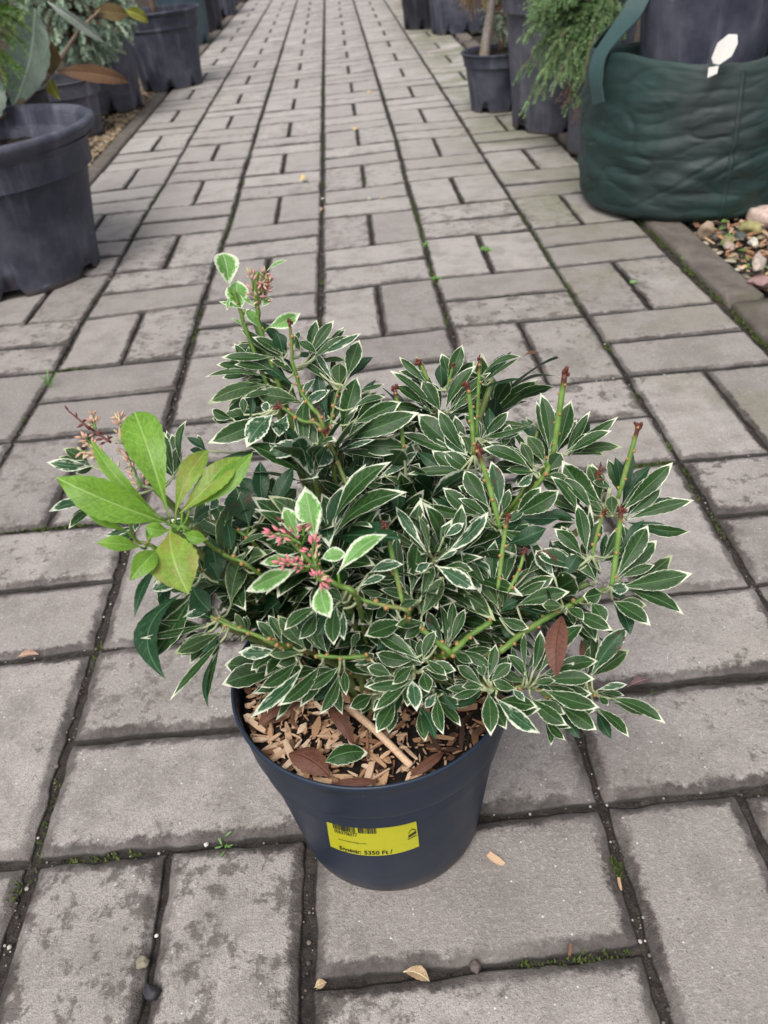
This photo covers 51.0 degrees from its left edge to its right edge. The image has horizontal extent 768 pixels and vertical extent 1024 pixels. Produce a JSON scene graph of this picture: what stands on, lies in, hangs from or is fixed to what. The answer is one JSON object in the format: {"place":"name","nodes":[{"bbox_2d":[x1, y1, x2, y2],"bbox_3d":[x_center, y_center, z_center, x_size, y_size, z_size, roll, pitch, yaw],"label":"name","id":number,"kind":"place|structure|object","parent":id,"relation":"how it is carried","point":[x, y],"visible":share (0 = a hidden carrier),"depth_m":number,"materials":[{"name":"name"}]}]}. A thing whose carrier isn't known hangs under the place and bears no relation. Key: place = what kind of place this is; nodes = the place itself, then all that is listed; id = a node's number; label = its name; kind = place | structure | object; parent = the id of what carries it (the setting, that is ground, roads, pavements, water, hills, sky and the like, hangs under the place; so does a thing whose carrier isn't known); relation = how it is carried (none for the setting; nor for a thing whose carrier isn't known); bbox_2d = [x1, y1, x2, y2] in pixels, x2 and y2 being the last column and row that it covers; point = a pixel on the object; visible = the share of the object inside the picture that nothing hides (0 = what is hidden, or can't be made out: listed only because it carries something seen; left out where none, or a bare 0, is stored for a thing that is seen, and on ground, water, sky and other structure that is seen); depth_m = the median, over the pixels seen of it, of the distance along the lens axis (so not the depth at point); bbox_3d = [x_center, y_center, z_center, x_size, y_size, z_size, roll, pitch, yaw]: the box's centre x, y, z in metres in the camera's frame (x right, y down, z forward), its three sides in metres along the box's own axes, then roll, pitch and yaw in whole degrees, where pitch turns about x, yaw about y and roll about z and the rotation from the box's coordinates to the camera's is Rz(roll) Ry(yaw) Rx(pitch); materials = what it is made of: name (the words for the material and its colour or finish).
{"place":"outdoors","nodes":[
{"label":"outdoors","id":0,"kind":"place"},
{"bbox_2d":[0,0,237,167],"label":"soil bed","id":1,"kind":"object","parent":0,"point":[139,3],"visible":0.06,"depth_m":4.76,"materials":[{"name":"black soil"}]},
{"bbox_2d":[0,0,34,92],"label":"thuja","id":2,"kind":"object","parent":1,"relation":"on","point":[8,17],"visible":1,"depth_m":1.46,"materials":[{"name":"green plant"}]},
{"bbox_2d":[5,84,48,105],"bbox_3d":[-1.041,-1.089,2.285,0.228,0.190,0.228,-6,37,0],"label":"plant pot","id":3,"kind":"object","parent":1,"relation":"on","point":[40,95],"visible":0.22,"depth_m":2.21,"materials":[{"name":"grey plastic"}]},
{"bbox_2d":[45,74,103,138],"bbox_3d":[-1.000,-1.283,2.556,0.232,0.165,0.232,-6,37,0],"label":"plant pot","id":4,"kind":"object","parent":1,"relation":"on","point":[77,92],"visible":0.35,"depth_m":2.49,"materials":[{"name":"grey plastic"}]},
{"bbox_2d":[50,1,143,116],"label":"plant pot","id":5,"kind":"object","parent":1,"relation":"on","point":[123,98],"visible":0.3,"depth_m":2.81,"materials":[{"name":"grey plastic"}]},
{"bbox_2d":[8,0,137,72],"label":"spruce","id":6,"kind":"object","parent":5,"relation":"in","point":[61,30],"visible":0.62,"depth_m":2.52,"materials":[{"name":"green plant"}]},
{"bbox_2d":[88,33,210,166],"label":"gravel","id":7,"kind":"structure","parent":1,"relation":"on","point":[118,128],"depth_m":2.68,"materials":[{"name":"beige gravel"}]},
{"bbox_2d":[155,0,210,45],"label":"plant pot","id":8,"kind":"object","parent":1,"relation":"on","point":[203,30],"visible":0.34,"depth_m":4.15,"materials":[{"name":"grey plastic"}]},
{"bbox_2d":[204,0,222,32],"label":"plant pot","id":9,"kind":"object","parent":1,"relation":"on","point":[213,14],"visible":0.34,"depth_m":4.66,"materials":[{"name":"grey plastic"}]},
{"bbox_2d":[219,0,236,16],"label":"plant pot","id":10,"kind":"object","parent":1,"relation":"on","point":[227,7],"visible":0.41,"depth_m":5.32,"materials":[{"name":"grey plastic"}]},
{"bbox_2d":[235,0,247,3],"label":"plant pot","id":11,"kind":"object","parent":1,"relation":"on","point":[238,1],"visible":0.24,"depth_m":6.07,"materials":[{"name":"grey plastic"}]},
{"bbox_2d":[0,0,767,1023],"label":"pavement","id":12,"kind":"structure","parent":0,"point":[232,924],"depth_m":0.76,"materials":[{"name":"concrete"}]},
{"bbox_2d":[16,650,37,657],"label":"fallen leaf","id":13,"kind":"object","parent":12,"relation":"on","point":[26,653],"visible":1,"depth_m":0.73,"materials":[{"name":"beige plant"}]},
{"bbox_2d":[38,366,56,387],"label":"grass tuft","id":14,"kind":"object","parent":12,"relation":"on","point":[46,381],"visible":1,"depth_m":1.15,"materials":[{"name":"green plant"}]},
{"bbox_2d":[0,103,100,301],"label":"plant pot","id":15,"kind":"object","parent":12,"relation":"on","point":[48,242],"visible":1,"depth_m":1.42,"materials":[{"name":"grey plastic"}]},
{"bbox_2d":[0,0,147,121],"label":"magnolia","id":16,"kind":"object","parent":15,"relation":"on","point":[42,59],"visible":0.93,"depth_m":1.62,"materials":[{"name":"green plant"}]},
{"bbox_2d":[136,955,149,968],"bbox_3d":[-0.151,0.281,0.503,0.008,0.006,0.008,-6,37,0],"label":"pebble","id":17,"kind":"object","parent":12,"relation":"on","point":[142,961],"visible":1,"depth_m":0.50,"materials":[{"name":"beige stone"}]},
{"bbox_2d":[143,983,160,1000],"bbox_3d":[-0.141,0.291,0.488,0.010,0.009,0.009,11,40,21],"label":"pebble","id":18,"kind":"object","parent":12,"relation":"on","point":[151,992],"visible":1,"depth_m":0.49,"materials":[{"name":"grey stone"}]},
{"bbox_2d":[129,3,202,92],"bbox_3d":[-0.855,-1.811,3.147,0.327,0.268,0.327,-6,37,0],"label":"plant pot","id":19,"kind":"object","parent":12,"relation":"on","point":[165,50],"visible":0.84,"depth_m":3.06,"materials":[{"name":"grey plastic"}]},
{"bbox_2d":[149,0,156,12],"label":"spruce","id":20,"kind":"object","parent":19,"relation":"on","point":[152,6],"visible":0.58,"depth_m":3.06,"materials":[{"name":"brown wood"}]},
{"bbox_2d":[215,831,232,856],"bbox_3d":[-0.111,0.232,0.563,0.016,0.004,0.014,-28,42,-26],"label":"weed","id":21,"kind":"object","parent":12,"relation":"on","point":[226,845],"visible":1,"depth_m":0.56,"materials":[{"name":"green plant"}]},
{"bbox_2d":[116,0,465,156],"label":"joint soil","id":22,"kind":"structure","parent":12,"relation":"on","point":[457,40],"depth_m":3.18,"materials":[{"name":"black soil"}]},
{"bbox_2d":[314,978,326,988],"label":"fallen leaf","id":23,"kind":"object","parent":12,"relation":"on","point":[320,983],"visible":1,"depth_m":0.48,"materials":[{"name":"beige plant"}]},
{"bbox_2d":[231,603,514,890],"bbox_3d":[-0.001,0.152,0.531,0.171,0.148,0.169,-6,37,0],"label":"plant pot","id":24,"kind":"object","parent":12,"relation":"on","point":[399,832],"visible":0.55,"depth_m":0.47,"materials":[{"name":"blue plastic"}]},
{"bbox_2d":[243,656,506,785],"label":"wood chip mulch","id":25,"kind":"object","parent":24,"relation":"on","point":[287,744],"visible":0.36,"depth_m":0.46,"materials":[{"name":"beige wood"}]},
{"bbox_2d":[257,700,299,725],"bbox_3d":[-0.061,0.116,0.468,0.029,0.008,0.009,-32,44,-30],"label":"fallen leaf","id":26,"kind":"object","parent":25,"relation":"on","point":[273,712],"visible":0.65,"depth_m":0.46,"materials":[{"name":"brown plant"}]},
{"bbox_2d":[289,747,329,776],"bbox_3d":[-0.041,0.137,0.442,0.023,0.005,0.018,-6,37,0],"label":"fallen leaf","id":27,"kind":"object","parent":25,"relation":"on","point":[311,761],"visible":1,"depth_m":0.44,"materials":[{"name":"brown plant"}]},
{"bbox_2d":[328,705,353,743],"bbox_3d":[-0.025,0.119,0.457,0.009,0.011,0.031,-25,41,-23],"label":"fallen leaf","id":28,"kind":"object","parent":25,"relation":"on","point":[342,723],"visible":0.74,"depth_m":0.45,"materials":[{"name":"brown plant"}]},
{"bbox_2d":[326,743,367,765],"bbox_3d":[-0.021,0.133,0.441,0.024,0.004,0.013,-6,37,0],"label":"fallen leaf","id":29,"kind":"object","parent":25,"relation":"on","point":[345,754],"visible":1,"depth_m":0.44,"materials":[{"name":"green plant"}]},
{"bbox_2d":[333,777,377,785],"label":"fallen leaf","id":30,"kind":"object","parent":25,"relation":"on","point":[353,781],"visible":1,"depth_m":0.43,"materials":[{"name":"brown plant"}]},
{"bbox_2d":[47,252,693,744],"bbox_3d":[0.000,-0.011,0.452,0.337,0.249,0.256,-6,37,0],"label":"variegated shrub","id":31,"kind":"object","parent":25,"relation":"on","point":[435,592],"visible":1,"depth_m":0.42,"materials":[{"name":"green plant"}]},
{"bbox_2d":[345,704,413,768],"bbox_3d":[-0.003,0.125,0.452,0.005,0.006,0.055,-31,43,-29],"label":"wood stick","id":32,"kind":"object","parent":25,"relation":"on","point":[390,745],"visible":0.94,"depth_m":0.45,"materials":[{"name":"beige wood"}]},
{"bbox_2d":[410,752,442,775],"bbox_3d":[0.023,0.137,0.438,0.020,0.004,0.012,-6,37,0],"label":"fallen leaf","id":33,"kind":"object","parent":25,"relation":"on","point":[429,762],"visible":1,"depth_m":0.44,"materials":[{"name":"brown plant"}]},
{"bbox_2d":[2,209,760,1023],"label":"joint grit","id":34,"kind":"object","parent":12,"relation":"on","point":[232,639],"visible":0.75,"depth_m":0.58,"materials":[{"name":"grey gravel"}]},
{"bbox_2d":[2,67,767,968],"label":"moss","id":35,"kind":"object","parent":12,"relation":"on","point":[618,867],"visible":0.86,"depth_m":1.03,"materials":[{"name":"green plant"}]},
{"bbox_2d":[402,0,430,29],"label":"plant pot","id":36,"kind":"object","parent":12,"relation":"on","point":[416,14],"visible":0.52,"depth_m":3.93,"materials":[{"name":"grey plastic"}]},
{"bbox_2d":[403,965,429,981],"bbox_3d":[0.019,0.276,0.481,0.016,0.006,0.009,-6,37,0],"label":"fallen leaf","id":37,"kind":"object","parent":12,"relation":"on","point":[417,972],"visible":1,"depth_m":0.48,"materials":[{"name":"beige plant"}]},
{"bbox_2d":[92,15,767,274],"bbox_3d":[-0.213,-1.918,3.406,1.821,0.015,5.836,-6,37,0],"label":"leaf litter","id":38,"kind":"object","parent":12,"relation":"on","point":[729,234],"visible":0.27,"depth_m":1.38,"materials":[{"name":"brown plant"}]},
{"bbox_2d":[469,959,481,973],"bbox_3d":[0.055,0.274,0.485,0.008,0.007,0.008,-6,37,0],"label":"pebble","id":39,"kind":"object","parent":12,"relation":"on","point":[475,965],"visible":1,"depth_m":0.48,"materials":[{"name":"grey stone"}]},
{"bbox_2d":[460,43,511,113],"bbox_3d":[0.336,-1.264,2.354,0.221,0.158,0.221,-6,37,0],"label":"plant pot","id":40,"kind":"object","parent":12,"relation":"on","point":[489,82],"visible":0.65,"depth_m":2.30,"materials":[{"name":"grey plastic"}]},
{"bbox_2d":[451,0,494,55],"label":"golden conifer","id":41,"kind":"object","parent":40,"relation":"on","point":[487,32],"visible":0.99,"depth_m":2.25,"materials":[{"name":"brown plant"}]},
{"bbox_2d":[477,0,507,50],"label":"spruce","id":42,"kind":"object","parent":40,"relation":"on","point":[500,15],"visible":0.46,"depth_m":2.31,"materials":[{"name":"green plant"}]},
{"bbox_2d":[480,246,492,251],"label":"weed","id":43,"kind":"object","parent":12,"relation":"on","point":[482,248],"visible":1,"depth_m":1.46,"materials":[{"name":"green plant"}]},
{"bbox_2d":[486,851,504,865],"bbox_3d":[0.074,0.231,0.537,0.012,0.002,0.012,-6,37,0],"label":"wood chip","id":44,"kind":"object","parent":12,"relation":"on","point":[494,858],"visible":1,"depth_m":0.54,"materials":[{"name":"beige wood"}]},
{"bbox_2d":[502,0,636,136],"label":"plant pot","id":45,"kind":"object","parent":12,"relation":"on","point":[545,117],"visible":0.39,"depth_m":2.04,"materials":[{"name":"grey plastic"}]},
{"bbox_2d":[511,0,626,124],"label":"juniper","id":46,"kind":"object","parent":45,"relation":"in","point":[581,28],"visible":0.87,"depth_m":1.76,"materials":[{"name":"green plant"}]},
{"bbox_2d":[568,943,571,955],"bbox_3d":[0.113,0.265,0.487,0.004,0.002,0.008,-6,37,0],"label":"wood chip","id":47,"kind":"object","parent":12,"relation":"on","point":[570,949],"visible":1,"depth_m":0.49,"materials":[{"name":"brown wood"}]},
{"bbox_2d":[617,877,621,890],"bbox_3d":[0.151,0.239,0.517,0.002,0.002,0.009,-6,37,0],"label":"wood chip","id":48,"kind":"object","parent":12,"relation":"on","point":[619,882],"visible":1,"depth_m":0.52,"materials":[{"name":"beige wood"}]},
{"bbox_2d":[627,676,648,686],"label":"fallen leaf","id":49,"kind":"object","parent":12,"relation":"on","point":[638,680],"visible":1,"depth_m":0.64,"materials":[{"name":"plant"}]},
{"bbox_2d":[465,0,767,298],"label":"soil bed","id":50,"kind":"object","parent":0,"point":[478,37],"visible":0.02,"depth_m":1.42,"materials":[{"name":"black soil"}]},
{"bbox_2d":[721,236,734,243],"bbox_3d":[0.589,-0.465,1.380,0.032,0.016,0.019,-30,43,-28],"label":"gravel stone","id":51,"kind":"object","parent":50,"relation":"on","point":[728,239],"visible":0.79,"depth_m":1.37,"materials":[{"name":"yellow stone"}]},
{"bbox_2d":[723,242,734,250],"bbox_3d":[0.582,-0.449,1.361,0.019,0.016,0.024,-6,37,0],"label":"gravel stone","id":52,"kind":"object","parent":50,"relation":"on","point":[728,245],"visible":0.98,"depth_m":1.35,"materials":[{"name":"pink stone"}]},
{"bbox_2d":[693,219,767,290],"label":"bark chips","id":53,"kind":"object","parent":50,"relation":"on","point":[739,244],"visible":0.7,"depth_m":1.38,"materials":[{"name":"brown wood"}]},
{"bbox_2d":[734,231,747,241],"bbox_3d":[0.617,-0.476,1.393,0.023,0.016,0.032,-6,37,0],"label":"gravel stone","id":54,"kind":"object","parent":50,"relation":"on","point":[739,235],"visible":0.99,"depth_m":1.39,"materials":[{"name":"grey stone"}]},
{"bbox_2d":[738,220,761,234],"bbox_3d":[0.645,-0.502,1.419,0.040,0.024,0.030,18,43,28],"label":"gravel stone","id":55,"kind":"object","parent":50,"relation":"on","point":[748,226],"visible":0.94,"depth_m":1.41,"materials":[{"name":"yellow stone"}]},
{"bbox_2d":[747,237,757,246],"bbox_3d":[0.627,-0.457,1.366,0.017,0.013,0.037,-6,37,0],"label":"gravel stone","id":56,"kind":"object","parent":50,"relation":"on","point":[752,241],"visible":1,"depth_m":1.36,"materials":[{"name":"white stone"}]},
{"bbox_2d":[745,205,767,229],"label":"gravel stone","id":57,"kind":"object","parent":50,"relation":"on","point":[759,214],"visible":0.73,"depth_m":1.43,"materials":[{"name":"stone"}]},
{"bbox_2d":[746,275,767,288],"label":"gravel stone","id":58,"kind":"object","parent":50,"relation":"on","point":[760,281],"visible":1,"depth_m":1.22,"materials":[{"name":"pink stone"}]},
{"bbox_2d":[689,218,767,291],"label":"gravel","id":59,"kind":"structure","parent":0,"point":[732,259],"depth_m":1.41,"materials":[{"name":"gravel"}]},
{"bbox_2d":[578,0,767,222],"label":"planting bag","id":60,"kind":"object","parent":59,"relation":"on","point":[668,141],"visible":0.92,"depth_m":1.40,"materials":[{"name":"green fabric"}]},
{"bbox_2d":[639,0,767,63],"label":"plant pot","id":61,"kind":"object","parent":60,"relation":"on","point":[691,31],"visible":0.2,"depth_m":1.38,"materials":[{"name":"grey plastic"}]},
{"bbox_2d":[707,34,737,77],"bbox_3d":[0.535,-0.720,1.271,0.039,0.058,0.009,0,37,8],"label":"plant tag","id":62,"kind":"object","parent":60,"relation":"attached to","point":[725,48],"visible":1,"depth_m":1.27,"materials":[{"name":"white plastic"}]},
{"bbox_2d":[751,252,766,271],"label":"gravel stone","id":63,"kind":"object","parent":59,"relation":"on","point":[759,261],"visible":1,"depth_m":1.27,"materials":[{"name":"beige stone"}]},
{"label":"ground","id":64,"kind":"structure","parent":0,"visible":0},
{"bbox_2d":[88,1,246,185],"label":"kerb","id":65,"kind":"structure","parent":64,"relation":"on","point":[101,162],"depth_m":2.61,"materials":[{"name":"concrete"}]},
{"bbox_2d":[454,31,767,345],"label":"kerb","id":66,"kind":"structure","parent":64,"relation":"on","point":[719,276],"depth_m":1.28,"materials":[{"name":"concrete"}]},
{"bbox_2d":[429,0,486,35],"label":"plant pot","id":67,"kind":"object","parent":66,"relation":"on","point":[446,16],"visible":0.77,"depth_m":3.69,"materials":[{"name":"grey plastic"}]},
{"bbox_2d":[567,43,618,156],"bbox_3d":[0.490,-0.959,1.878,0.133,0.219,0.133,-6,37,0],"label":"plant pot","id":68,"kind":"object","parent":66,"relation":"on","point":[573,144],"visible":0.08,"depth_m":1.88,"materials":[{"name":"grey plastic"}]}
]}

